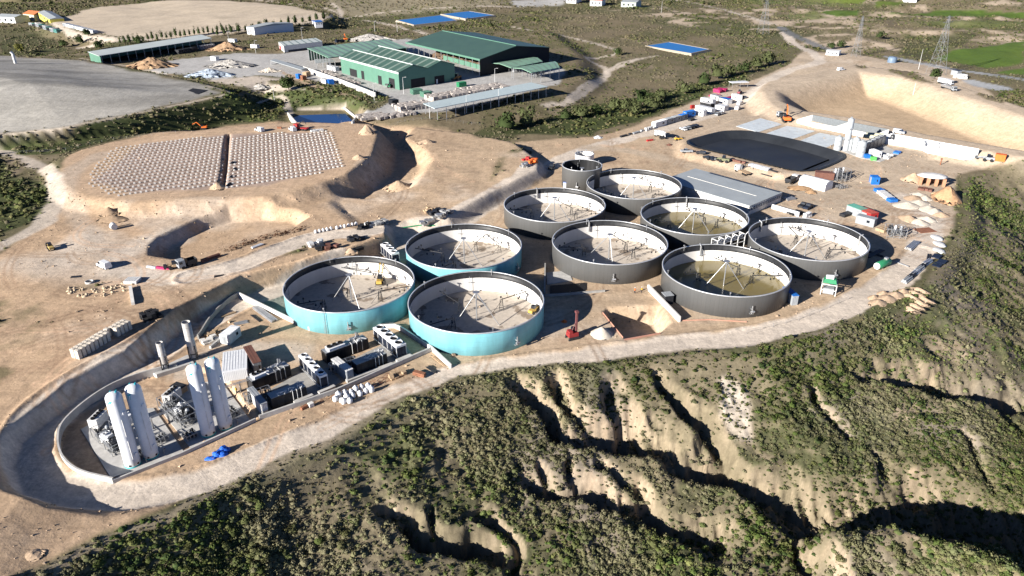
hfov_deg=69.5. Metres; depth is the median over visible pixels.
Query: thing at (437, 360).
timber poles
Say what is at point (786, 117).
excavator
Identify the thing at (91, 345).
concrete block
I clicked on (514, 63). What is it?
canopy
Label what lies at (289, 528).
shrub
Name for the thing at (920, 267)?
pipe bundle
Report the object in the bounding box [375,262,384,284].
boom lift
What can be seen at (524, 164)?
equipment pile
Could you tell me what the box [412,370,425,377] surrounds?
pallet stack
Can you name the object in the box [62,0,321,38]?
capped ground
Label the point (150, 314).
lorry
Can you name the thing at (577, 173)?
tank
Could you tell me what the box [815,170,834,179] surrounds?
container
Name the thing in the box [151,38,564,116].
concrete yard
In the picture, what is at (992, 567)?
shrub
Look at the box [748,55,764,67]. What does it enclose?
tree
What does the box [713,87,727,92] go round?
container
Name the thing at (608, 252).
round tank
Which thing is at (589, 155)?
tank
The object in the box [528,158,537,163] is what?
equipment pile
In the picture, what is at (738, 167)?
lorry
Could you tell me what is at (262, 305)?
wall
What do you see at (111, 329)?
concrete block
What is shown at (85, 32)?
tree
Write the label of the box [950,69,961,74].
container
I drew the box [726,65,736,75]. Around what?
tree
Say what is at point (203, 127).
excavator
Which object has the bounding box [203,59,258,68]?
spoil heap
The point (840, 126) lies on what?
silage bunker
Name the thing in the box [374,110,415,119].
bale stack
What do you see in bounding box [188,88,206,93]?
lined sump
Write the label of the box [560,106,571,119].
tree
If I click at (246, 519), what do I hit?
shrub
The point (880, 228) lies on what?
crate stack
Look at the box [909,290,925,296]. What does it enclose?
spoil heap
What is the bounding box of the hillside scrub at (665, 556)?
[9,160,1023,575]
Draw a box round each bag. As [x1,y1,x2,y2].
[332,395,337,401]
[335,391,341,398]
[341,397,345,404]
[343,393,349,400]
[347,397,352,403]
[350,392,355,398]
[352,385,358,392]
[357,390,362,396]
[359,384,364,390]
[363,388,367,394]
[368,385,374,392]
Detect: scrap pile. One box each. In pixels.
[731,159,745,163]
[917,186,932,191]
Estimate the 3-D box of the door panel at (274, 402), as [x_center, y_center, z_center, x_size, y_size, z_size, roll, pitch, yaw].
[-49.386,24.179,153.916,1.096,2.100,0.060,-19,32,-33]
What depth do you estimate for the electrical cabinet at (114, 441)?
142.75 m
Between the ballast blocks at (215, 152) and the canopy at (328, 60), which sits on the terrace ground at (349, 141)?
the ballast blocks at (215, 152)
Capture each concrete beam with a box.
[128,285,134,304]
[209,337,219,348]
[293,393,313,402]
[318,384,335,393]
[345,362,391,382]
[396,354,410,361]
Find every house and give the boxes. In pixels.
[0,14,29,22]
[23,10,41,20]
[38,10,63,22]
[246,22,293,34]
[311,20,322,27]
[566,0,580,3]
[590,0,605,5]
[621,0,640,6]
[826,49,840,55]
[902,0,916,2]
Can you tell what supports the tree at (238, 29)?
on the scrubland
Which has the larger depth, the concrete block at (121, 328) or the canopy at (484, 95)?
the canopy at (484, 95)
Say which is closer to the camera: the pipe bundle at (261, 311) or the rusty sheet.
the pipe bundle at (261, 311)
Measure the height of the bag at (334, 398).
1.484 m
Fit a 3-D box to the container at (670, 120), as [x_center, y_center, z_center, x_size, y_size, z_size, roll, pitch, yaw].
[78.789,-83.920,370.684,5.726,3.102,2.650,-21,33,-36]
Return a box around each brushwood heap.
[220,243,239,251]
[240,239,254,244]
[246,234,271,241]
[272,229,290,236]
[279,226,305,234]
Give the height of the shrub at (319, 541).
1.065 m
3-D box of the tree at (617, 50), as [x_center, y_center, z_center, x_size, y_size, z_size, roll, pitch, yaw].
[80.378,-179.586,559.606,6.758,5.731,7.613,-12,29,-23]
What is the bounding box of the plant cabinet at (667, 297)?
[661,291,673,303]
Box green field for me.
[820,0,1023,73]
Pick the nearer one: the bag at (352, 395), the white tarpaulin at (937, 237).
the bag at (352, 395)
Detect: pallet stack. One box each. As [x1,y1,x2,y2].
[310,128,323,131]
[388,369,406,380]
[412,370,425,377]
[839,211,851,217]
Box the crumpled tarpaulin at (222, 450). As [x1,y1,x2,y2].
[204,445,230,460]
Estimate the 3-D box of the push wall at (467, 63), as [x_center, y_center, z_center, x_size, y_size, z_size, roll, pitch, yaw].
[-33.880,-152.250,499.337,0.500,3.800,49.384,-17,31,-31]
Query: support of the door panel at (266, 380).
in the engine enclosure at (258, 378)
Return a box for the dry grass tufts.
[24,224,1023,575]
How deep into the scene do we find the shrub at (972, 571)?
128.16 m
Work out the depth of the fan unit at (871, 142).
315.53 m
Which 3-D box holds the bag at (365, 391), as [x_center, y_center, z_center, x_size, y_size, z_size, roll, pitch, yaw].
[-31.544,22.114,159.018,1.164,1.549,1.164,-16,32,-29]
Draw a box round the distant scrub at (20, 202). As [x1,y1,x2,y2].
[0,0,1023,322]
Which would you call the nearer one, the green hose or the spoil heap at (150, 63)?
the green hose
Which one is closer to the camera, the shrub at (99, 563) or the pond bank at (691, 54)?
the shrub at (99, 563)
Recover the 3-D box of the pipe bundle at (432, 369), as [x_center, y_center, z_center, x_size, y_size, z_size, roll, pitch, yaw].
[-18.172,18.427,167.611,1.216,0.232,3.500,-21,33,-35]
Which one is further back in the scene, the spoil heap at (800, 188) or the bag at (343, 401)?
the spoil heap at (800, 188)
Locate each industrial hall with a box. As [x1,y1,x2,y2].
[88,35,211,62]
[278,38,322,52]
[307,39,406,66]
[339,45,454,89]
[405,30,549,75]
[672,168,782,214]
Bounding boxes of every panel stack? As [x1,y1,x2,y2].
[748,163,770,170]
[886,197,897,202]
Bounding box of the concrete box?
[123,277,140,283]
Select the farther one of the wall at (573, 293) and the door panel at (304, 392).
the wall at (573, 293)
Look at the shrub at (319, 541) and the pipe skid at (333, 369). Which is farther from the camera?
the pipe skid at (333, 369)
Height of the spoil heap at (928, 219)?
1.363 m
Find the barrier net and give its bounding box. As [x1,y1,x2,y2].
[677,319,746,321]
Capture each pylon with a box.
[758,0,769,31]
[851,15,864,56]
[925,15,952,73]
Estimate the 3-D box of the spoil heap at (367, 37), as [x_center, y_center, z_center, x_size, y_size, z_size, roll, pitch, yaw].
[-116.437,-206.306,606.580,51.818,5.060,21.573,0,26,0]
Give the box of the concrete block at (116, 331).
[112,326,120,336]
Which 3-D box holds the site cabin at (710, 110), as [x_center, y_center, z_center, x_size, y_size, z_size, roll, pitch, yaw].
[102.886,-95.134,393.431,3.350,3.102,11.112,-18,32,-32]
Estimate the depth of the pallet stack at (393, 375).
165.16 m
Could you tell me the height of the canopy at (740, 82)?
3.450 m
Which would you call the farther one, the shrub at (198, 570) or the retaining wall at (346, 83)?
the retaining wall at (346, 83)
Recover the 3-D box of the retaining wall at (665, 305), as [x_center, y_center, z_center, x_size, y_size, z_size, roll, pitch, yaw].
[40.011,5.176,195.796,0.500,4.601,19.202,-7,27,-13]
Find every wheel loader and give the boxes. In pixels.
[45,242,54,250]
[163,260,178,269]
[451,73,461,80]
[714,155,729,162]
[975,154,994,161]
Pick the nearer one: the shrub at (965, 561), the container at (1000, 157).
the shrub at (965, 561)
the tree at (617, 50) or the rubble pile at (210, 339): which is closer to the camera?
the rubble pile at (210, 339)
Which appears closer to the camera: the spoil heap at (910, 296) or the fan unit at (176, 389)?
the fan unit at (176, 389)
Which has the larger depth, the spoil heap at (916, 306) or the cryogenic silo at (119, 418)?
the spoil heap at (916, 306)
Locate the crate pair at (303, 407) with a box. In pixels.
[300,404,307,410]
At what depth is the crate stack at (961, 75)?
470.65 m
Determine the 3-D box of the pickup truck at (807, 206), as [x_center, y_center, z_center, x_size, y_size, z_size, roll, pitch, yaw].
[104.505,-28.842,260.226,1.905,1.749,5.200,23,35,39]
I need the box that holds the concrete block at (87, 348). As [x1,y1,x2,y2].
[82,343,90,353]
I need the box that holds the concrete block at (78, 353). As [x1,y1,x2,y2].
[74,348,82,359]
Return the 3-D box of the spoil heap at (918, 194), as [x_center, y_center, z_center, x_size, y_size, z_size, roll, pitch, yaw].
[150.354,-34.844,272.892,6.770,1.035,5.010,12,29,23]
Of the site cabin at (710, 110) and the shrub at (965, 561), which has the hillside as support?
the shrub at (965, 561)
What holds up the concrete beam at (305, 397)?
on the concrete slab at (312, 387)
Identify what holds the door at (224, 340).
in the site cabin at (230, 334)
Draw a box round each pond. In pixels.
[293,114,351,122]
[399,15,454,24]
[444,11,489,17]
[649,42,706,52]
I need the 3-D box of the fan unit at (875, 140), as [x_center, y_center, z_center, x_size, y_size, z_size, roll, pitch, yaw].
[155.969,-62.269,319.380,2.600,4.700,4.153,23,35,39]
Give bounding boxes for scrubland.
[0,0,1023,575]
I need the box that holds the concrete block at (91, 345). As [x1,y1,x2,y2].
[86,341,94,351]
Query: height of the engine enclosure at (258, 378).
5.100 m
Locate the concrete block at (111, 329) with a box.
[108,325,114,335]
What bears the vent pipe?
on the landfill ground at (37, 93)
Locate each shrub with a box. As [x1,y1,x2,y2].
[70,570,79,575]
[90,556,103,570]
[106,562,121,572]
[136,562,148,572]
[181,567,191,575]
[183,542,193,550]
[193,565,206,573]
[219,541,231,550]
[224,568,236,575]
[226,526,238,536]
[240,512,251,524]
[247,492,261,501]
[250,511,257,520]
[250,547,262,555]
[253,500,264,509]
[253,565,265,573]
[261,551,271,563]
[273,504,285,513]
[276,547,288,555]
[282,523,295,532]
[284,552,292,558]
[289,522,297,534]
[314,535,324,545]
[337,539,345,550]
[338,527,352,536]
[401,552,415,559]
[835,552,844,563]
[858,565,870,572]
[895,547,905,557]
[920,556,934,564]
[961,556,970,568]
[964,565,979,575]
[971,563,982,570]
[981,552,993,559]
[988,561,998,573]
[994,562,1009,571]
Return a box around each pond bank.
[395,15,457,25]
[440,11,495,20]
[645,42,710,55]
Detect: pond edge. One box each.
[287,112,295,122]
[344,107,356,123]
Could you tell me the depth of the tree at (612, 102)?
395.56 m
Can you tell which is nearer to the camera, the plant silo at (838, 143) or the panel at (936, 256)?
the panel at (936, 256)
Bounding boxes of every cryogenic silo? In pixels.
[105,390,147,468]
[124,382,165,459]
[186,362,220,437]
[204,356,239,430]
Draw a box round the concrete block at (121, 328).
[116,324,124,334]
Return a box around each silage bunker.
[797,115,888,136]
[885,133,978,159]
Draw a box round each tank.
[282,256,414,333]
[405,222,521,282]
[408,269,543,355]
[504,186,605,239]
[552,219,667,283]
[562,157,602,190]
[575,150,593,159]
[586,168,681,215]
[640,196,749,249]
[661,243,791,317]
[746,217,869,280]
[874,257,891,268]
[887,56,896,62]
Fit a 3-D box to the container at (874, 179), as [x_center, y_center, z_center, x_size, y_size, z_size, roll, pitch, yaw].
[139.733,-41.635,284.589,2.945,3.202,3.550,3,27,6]
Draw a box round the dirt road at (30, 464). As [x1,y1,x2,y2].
[0,0,1023,510]
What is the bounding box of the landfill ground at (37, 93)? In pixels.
[0,56,219,131]
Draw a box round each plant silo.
[833,135,842,150]
[842,117,854,150]
[848,138,852,150]
[851,136,860,152]
[855,139,867,156]
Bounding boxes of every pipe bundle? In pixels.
[200,253,220,262]
[233,320,248,325]
[251,243,263,248]
[252,305,277,322]
[426,365,438,373]
[784,196,795,200]
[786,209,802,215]
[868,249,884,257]
[901,275,913,283]
[904,240,919,250]
[906,272,916,277]
[911,268,920,274]
[914,265,924,270]
[921,258,932,264]
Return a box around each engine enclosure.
[246,358,291,390]
[267,381,306,409]
[321,332,368,363]
[351,348,387,374]
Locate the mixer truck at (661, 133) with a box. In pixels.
[654,130,665,138]
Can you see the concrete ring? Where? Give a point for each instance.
(87, 281)
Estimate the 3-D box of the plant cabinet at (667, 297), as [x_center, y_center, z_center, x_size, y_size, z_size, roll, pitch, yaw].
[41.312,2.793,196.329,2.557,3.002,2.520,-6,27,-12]
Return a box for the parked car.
[696,150,705,154]
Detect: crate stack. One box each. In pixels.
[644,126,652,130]
[803,211,811,217]
[875,225,887,232]
[883,153,893,158]
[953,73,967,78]
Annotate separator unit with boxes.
[820,274,837,296]
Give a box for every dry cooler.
[298,352,329,388]
[373,324,407,358]
[380,242,399,261]
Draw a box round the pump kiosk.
[787,288,798,305]
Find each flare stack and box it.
[155,341,176,369]
[181,320,205,359]
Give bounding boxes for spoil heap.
[25,548,45,561]
[95,215,128,222]
[97,207,117,216]
[115,55,137,60]
[126,57,179,69]
[182,69,235,77]
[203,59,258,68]
[205,41,248,51]
[208,182,225,189]
[253,84,270,89]
[258,67,281,72]
[344,248,358,254]
[345,34,396,41]
[351,154,366,159]
[358,125,375,134]
[382,180,410,191]
[415,139,435,145]
[430,51,442,57]
[437,53,451,59]
[590,327,612,339]
[787,185,812,190]
[805,190,816,193]
[867,295,877,299]
[868,299,886,306]
[876,291,888,295]
[877,294,898,303]
[887,291,904,298]
[891,202,919,209]
[898,215,916,222]
[898,288,909,293]
[900,173,924,183]
[903,195,921,200]
[904,293,920,299]
[906,306,921,313]
[908,200,930,205]
[909,192,927,195]
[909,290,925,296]
[909,303,926,310]
[910,287,931,293]
[911,219,930,226]
[914,300,929,306]
[916,216,937,222]
[918,297,935,303]
[919,205,934,211]
[920,196,931,200]
[926,208,943,214]
[931,186,962,205]
[932,212,950,217]
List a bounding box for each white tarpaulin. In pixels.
[930,234,942,240]
[932,241,945,246]
[932,247,945,253]
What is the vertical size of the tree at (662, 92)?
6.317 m
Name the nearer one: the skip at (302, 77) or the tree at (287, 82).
the tree at (287, 82)
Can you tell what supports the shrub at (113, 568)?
on the hillside
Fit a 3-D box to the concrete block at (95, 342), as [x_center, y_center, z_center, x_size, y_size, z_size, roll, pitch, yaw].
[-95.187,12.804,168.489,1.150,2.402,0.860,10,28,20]
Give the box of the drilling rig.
[565,310,579,340]
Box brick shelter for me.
[917,172,947,186]
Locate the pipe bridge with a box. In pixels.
[150,370,277,428]
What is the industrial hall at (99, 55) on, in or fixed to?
on the scrubland
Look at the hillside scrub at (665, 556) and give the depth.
152.88 m
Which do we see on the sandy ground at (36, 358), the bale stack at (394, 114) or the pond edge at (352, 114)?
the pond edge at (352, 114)
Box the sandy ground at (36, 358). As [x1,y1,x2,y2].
[0,50,1003,575]
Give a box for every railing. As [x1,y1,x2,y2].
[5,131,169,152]
[748,296,848,331]
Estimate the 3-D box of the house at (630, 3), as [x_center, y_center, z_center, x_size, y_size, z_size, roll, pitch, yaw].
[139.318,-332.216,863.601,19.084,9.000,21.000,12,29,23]
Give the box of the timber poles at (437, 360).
[431,356,447,368]
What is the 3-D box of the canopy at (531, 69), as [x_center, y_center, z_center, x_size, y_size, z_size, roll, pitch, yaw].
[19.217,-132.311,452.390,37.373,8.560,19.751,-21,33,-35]
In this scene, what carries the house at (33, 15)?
on the scrubland
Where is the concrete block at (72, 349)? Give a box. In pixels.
[69,347,75,358]
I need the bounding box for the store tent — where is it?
[798,174,832,191]
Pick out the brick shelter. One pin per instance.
(928, 178)
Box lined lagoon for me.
[686,130,845,170]
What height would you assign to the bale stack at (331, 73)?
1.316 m
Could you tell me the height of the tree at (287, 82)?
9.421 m
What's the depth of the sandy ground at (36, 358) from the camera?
214.59 m
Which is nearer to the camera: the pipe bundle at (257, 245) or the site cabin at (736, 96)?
the pipe bundle at (257, 245)
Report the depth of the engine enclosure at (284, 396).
155.35 m
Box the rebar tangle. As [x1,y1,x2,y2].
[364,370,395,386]
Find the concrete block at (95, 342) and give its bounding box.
[90,338,99,348]
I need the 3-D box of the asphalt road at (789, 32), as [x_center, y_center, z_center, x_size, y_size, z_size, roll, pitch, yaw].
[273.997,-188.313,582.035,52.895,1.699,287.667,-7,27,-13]
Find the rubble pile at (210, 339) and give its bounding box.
[199,333,218,345]
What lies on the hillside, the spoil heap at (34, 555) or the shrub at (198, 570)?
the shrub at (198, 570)
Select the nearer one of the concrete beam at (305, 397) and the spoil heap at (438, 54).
the concrete beam at (305, 397)
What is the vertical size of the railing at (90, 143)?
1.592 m
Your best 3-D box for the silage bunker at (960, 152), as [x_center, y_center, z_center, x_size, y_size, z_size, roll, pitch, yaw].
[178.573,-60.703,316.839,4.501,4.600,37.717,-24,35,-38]
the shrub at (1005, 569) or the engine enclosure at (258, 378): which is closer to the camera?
the shrub at (1005, 569)
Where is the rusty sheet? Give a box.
[913,227,936,232]
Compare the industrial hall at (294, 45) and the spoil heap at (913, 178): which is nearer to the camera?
the spoil heap at (913, 178)
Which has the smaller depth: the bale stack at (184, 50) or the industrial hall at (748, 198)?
the industrial hall at (748, 198)
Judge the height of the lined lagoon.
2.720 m
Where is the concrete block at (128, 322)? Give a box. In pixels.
[124,320,132,329]
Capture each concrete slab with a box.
[81,408,182,477]
[153,355,193,377]
[159,382,249,446]
[264,368,340,408]
[349,337,411,375]
[546,271,571,284]
[736,118,781,131]
[767,126,813,138]
[800,133,844,146]
[833,138,900,161]
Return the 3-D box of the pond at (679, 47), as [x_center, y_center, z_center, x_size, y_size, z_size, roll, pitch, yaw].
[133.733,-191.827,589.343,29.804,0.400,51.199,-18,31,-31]
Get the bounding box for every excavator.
[192,122,207,129]
[781,104,790,122]
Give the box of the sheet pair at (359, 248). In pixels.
[353,245,363,250]
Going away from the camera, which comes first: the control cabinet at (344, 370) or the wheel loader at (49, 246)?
the control cabinet at (344, 370)
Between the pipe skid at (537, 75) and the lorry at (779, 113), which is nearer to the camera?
the lorry at (779, 113)
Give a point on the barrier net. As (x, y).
(713, 319)
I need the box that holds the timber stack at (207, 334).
[204,328,220,336]
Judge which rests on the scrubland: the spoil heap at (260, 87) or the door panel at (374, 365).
the spoil heap at (260, 87)
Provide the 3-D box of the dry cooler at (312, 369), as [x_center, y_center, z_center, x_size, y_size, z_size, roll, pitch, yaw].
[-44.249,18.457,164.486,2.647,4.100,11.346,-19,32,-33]
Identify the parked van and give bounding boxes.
[96,259,111,269]
[254,126,264,131]
[288,126,296,131]
[893,128,904,133]
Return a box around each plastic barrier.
[603,313,622,337]
[624,333,659,339]
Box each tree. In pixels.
[13,43,24,50]
[58,39,67,45]
[73,34,82,42]
[82,28,89,35]
[93,39,103,47]
[134,35,143,43]
[228,25,234,33]
[235,23,240,32]
[279,74,294,89]
[494,111,515,130]
[517,105,535,125]
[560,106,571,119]
[572,102,588,118]
[590,103,605,113]
[608,97,622,108]
[613,47,622,53]
[615,98,636,110]
[632,101,642,114]
[633,89,651,103]
[643,95,665,108]
[655,87,666,98]
[675,79,693,93]
[697,70,710,83]
[709,64,728,78]
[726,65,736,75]
[736,60,751,71]
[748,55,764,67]
[761,50,775,63]
[827,42,835,47]
[837,40,845,46]
[875,31,884,36]
[929,68,942,78]
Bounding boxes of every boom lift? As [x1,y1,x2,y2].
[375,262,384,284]
[527,304,538,314]
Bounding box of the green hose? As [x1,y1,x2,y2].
[402,225,434,227]
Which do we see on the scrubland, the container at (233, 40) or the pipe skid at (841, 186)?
the container at (233, 40)
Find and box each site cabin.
[219,325,241,344]
[222,349,248,382]
[683,110,695,116]
[694,108,706,115]
[695,104,714,113]
[700,97,715,104]
[700,101,713,107]
[710,94,721,100]
[715,104,728,111]
[719,97,732,103]
[731,93,742,100]
[868,148,881,157]
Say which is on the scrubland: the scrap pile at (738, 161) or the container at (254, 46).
the container at (254, 46)
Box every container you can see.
[156,266,168,269]
[210,56,218,60]
[228,38,236,42]
[243,345,261,371]
[250,44,259,47]
[321,78,326,83]
[327,65,338,70]
[327,79,333,83]
[388,98,398,104]
[456,81,466,86]
[651,119,666,127]
[664,117,674,124]
[671,115,681,122]
[678,113,687,120]
[713,87,727,92]
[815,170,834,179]
[846,203,867,216]
[855,213,877,227]
[861,207,878,217]
[869,175,880,184]
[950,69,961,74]
[995,153,1006,161]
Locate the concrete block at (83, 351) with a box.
[78,346,86,356]
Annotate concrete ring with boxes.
[85,279,93,283]
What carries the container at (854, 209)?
on the sandy ground at (36, 358)
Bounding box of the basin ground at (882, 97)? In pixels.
[767,64,1023,153]
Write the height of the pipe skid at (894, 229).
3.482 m
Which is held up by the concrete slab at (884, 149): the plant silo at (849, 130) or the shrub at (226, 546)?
the plant silo at (849, 130)
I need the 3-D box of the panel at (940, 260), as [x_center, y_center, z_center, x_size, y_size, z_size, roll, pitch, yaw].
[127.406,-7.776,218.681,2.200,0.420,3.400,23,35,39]
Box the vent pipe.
[9,51,16,63]
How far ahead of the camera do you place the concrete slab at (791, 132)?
346.20 m
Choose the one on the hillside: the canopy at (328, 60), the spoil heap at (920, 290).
the spoil heap at (920, 290)
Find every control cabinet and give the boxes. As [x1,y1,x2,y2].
[247,386,267,413]
[331,356,353,379]
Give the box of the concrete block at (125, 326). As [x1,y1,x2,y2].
[120,322,128,331]
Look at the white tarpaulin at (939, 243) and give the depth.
230.76 m
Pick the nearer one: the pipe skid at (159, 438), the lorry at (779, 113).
the pipe skid at (159, 438)
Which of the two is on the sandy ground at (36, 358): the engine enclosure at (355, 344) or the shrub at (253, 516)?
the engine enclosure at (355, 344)
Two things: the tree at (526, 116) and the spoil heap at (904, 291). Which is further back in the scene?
the tree at (526, 116)
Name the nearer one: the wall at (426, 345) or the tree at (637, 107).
the wall at (426, 345)
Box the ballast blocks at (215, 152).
[90,131,338,180]
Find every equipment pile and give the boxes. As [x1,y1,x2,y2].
[307,238,322,247]
[314,241,325,250]
[324,243,339,250]
[347,234,364,242]
[357,221,370,229]
[364,221,378,227]
[371,218,388,225]
[419,218,434,225]
[423,206,436,213]
[426,208,441,215]
[432,213,445,218]
[439,209,453,214]
[519,162,530,167]
[522,156,532,160]
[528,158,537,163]
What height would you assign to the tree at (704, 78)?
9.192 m
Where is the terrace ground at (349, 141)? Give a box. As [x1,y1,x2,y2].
[64,122,375,198]
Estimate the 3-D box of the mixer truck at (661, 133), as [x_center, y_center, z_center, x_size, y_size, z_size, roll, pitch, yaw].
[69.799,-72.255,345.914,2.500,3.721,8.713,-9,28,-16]
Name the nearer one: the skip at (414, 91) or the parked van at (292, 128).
the parked van at (292, 128)
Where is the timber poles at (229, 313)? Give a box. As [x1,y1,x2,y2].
[221,311,235,317]
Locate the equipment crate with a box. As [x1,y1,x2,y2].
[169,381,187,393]
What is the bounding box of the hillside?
[17,157,1023,575]
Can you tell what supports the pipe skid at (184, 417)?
on the concrete slab at (242, 416)
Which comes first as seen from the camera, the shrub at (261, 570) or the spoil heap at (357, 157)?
the shrub at (261, 570)
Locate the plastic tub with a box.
[307,401,313,407]
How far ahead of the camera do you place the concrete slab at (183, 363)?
169.32 m
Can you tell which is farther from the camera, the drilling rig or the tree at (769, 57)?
the tree at (769, 57)
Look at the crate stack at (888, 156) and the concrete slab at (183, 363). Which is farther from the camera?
the crate stack at (888, 156)
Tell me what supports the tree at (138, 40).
on the scrubland
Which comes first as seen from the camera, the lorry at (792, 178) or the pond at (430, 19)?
the lorry at (792, 178)
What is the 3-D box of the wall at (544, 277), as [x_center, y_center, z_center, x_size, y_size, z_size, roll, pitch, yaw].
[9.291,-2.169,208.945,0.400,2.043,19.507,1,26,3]
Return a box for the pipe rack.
[711,231,749,246]
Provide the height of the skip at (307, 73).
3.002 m
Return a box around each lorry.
[139,308,163,322]
[175,256,197,269]
[293,121,308,130]
[734,163,749,175]
[776,111,788,118]
[785,173,799,183]
[938,77,953,84]
[941,84,957,90]
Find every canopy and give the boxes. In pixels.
[270,59,305,73]
[315,58,334,67]
[423,82,547,119]
[492,57,542,67]
[513,61,559,81]
[729,81,748,87]
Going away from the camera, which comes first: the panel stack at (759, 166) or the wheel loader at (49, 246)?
the wheel loader at (49, 246)
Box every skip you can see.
[300,75,306,79]
[302,71,310,76]
[410,88,422,94]
[420,90,431,96]
[870,156,876,160]
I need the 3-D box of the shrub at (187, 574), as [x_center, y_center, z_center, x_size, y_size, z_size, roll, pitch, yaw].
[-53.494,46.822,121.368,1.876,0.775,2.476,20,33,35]
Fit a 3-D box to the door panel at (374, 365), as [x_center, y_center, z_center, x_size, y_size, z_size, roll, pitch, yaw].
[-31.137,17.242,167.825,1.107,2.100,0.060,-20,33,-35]
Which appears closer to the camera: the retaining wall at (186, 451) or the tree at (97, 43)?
the retaining wall at (186, 451)
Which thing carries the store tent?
on the sandy ground at (36, 358)
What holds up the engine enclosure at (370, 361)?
on the concrete slab at (391, 358)
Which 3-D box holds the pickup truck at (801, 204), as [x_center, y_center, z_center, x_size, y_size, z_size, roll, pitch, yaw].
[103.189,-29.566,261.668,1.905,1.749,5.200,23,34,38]
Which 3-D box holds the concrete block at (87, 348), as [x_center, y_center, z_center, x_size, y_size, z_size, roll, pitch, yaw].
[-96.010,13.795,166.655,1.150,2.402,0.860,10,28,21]
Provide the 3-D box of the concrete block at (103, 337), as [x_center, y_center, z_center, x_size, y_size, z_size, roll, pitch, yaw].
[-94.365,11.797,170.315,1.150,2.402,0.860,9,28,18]
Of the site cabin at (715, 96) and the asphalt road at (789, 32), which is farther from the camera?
the asphalt road at (789, 32)
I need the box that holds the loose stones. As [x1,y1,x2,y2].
[2,102,983,563]
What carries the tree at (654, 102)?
on the scrubland
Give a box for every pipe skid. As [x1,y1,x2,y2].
[89,420,119,456]
[154,430,169,445]
[156,391,196,427]
[181,428,198,441]
[230,405,239,417]
[243,385,270,406]
[328,356,353,374]
[509,66,523,72]
[529,71,543,78]
[830,167,851,183]
[835,183,847,189]
[884,223,907,239]
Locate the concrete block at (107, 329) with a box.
[103,327,111,336]
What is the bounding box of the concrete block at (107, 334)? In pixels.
[103,331,110,341]
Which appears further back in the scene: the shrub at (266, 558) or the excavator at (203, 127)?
the excavator at (203, 127)
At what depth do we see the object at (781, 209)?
257.07 m
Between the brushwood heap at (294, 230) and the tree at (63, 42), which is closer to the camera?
the brushwood heap at (294, 230)
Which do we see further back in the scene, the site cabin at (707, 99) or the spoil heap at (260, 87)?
the spoil heap at (260, 87)
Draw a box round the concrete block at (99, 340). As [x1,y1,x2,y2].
[95,336,102,346]
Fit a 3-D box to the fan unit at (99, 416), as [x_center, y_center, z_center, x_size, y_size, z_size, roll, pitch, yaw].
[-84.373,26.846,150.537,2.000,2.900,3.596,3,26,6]
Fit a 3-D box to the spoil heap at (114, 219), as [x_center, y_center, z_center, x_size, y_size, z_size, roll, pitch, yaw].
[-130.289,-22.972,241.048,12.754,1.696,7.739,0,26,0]
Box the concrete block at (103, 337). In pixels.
[98,334,107,343]
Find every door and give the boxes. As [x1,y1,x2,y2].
[222,336,226,343]
[850,207,856,215]
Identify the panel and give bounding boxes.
[253,381,258,389]
[264,376,269,386]
[269,374,274,383]
[272,399,277,408]
[281,370,285,378]
[284,395,289,404]
[285,367,290,376]
[290,392,295,401]
[301,388,306,396]
[327,354,330,362]
[341,349,345,357]
[350,345,354,353]
[357,365,362,373]
[364,340,368,348]
[367,361,372,370]
[373,359,377,368]
[383,355,386,363]
[931,253,942,258]
[932,262,942,267]
[937,258,947,263]
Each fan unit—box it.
[87,409,108,428]
[99,430,114,443]
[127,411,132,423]
[161,385,181,402]
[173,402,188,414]
[866,140,873,148]
[869,138,877,148]
[873,136,881,148]
[878,134,885,146]
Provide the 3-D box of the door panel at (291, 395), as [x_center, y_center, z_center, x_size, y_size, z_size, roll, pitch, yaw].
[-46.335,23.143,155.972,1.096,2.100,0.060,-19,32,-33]
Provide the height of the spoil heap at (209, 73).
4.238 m
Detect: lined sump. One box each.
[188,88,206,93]
[550,283,585,293]
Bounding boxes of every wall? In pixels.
[56,366,161,483]
[113,418,255,483]
[197,292,237,338]
[238,292,293,322]
[259,347,431,419]
[303,66,375,96]
[308,324,451,368]
[443,55,479,68]
[544,263,545,296]
[545,289,604,296]
[647,284,680,321]
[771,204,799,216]
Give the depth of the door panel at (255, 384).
159.88 m
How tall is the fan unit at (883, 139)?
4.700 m
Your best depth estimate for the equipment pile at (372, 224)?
236.79 m
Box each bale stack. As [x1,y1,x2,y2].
[174,47,196,53]
[198,44,214,49]
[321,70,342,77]
[338,76,360,84]
[355,111,383,120]
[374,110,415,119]
[391,99,430,112]
[424,89,467,101]
[455,82,508,93]
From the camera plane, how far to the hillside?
156.32 m
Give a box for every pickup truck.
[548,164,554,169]
[680,148,692,152]
[797,201,806,208]
[803,203,813,209]
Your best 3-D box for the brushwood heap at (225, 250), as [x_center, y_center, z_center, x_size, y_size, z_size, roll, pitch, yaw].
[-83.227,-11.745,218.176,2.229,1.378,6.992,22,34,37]
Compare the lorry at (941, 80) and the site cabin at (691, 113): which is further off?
the lorry at (941, 80)
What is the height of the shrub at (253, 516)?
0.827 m
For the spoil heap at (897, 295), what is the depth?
198.67 m
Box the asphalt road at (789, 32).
[778,26,1023,79]
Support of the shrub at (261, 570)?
on the hillside
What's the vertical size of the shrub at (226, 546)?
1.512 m
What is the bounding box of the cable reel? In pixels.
[109,222,117,229]

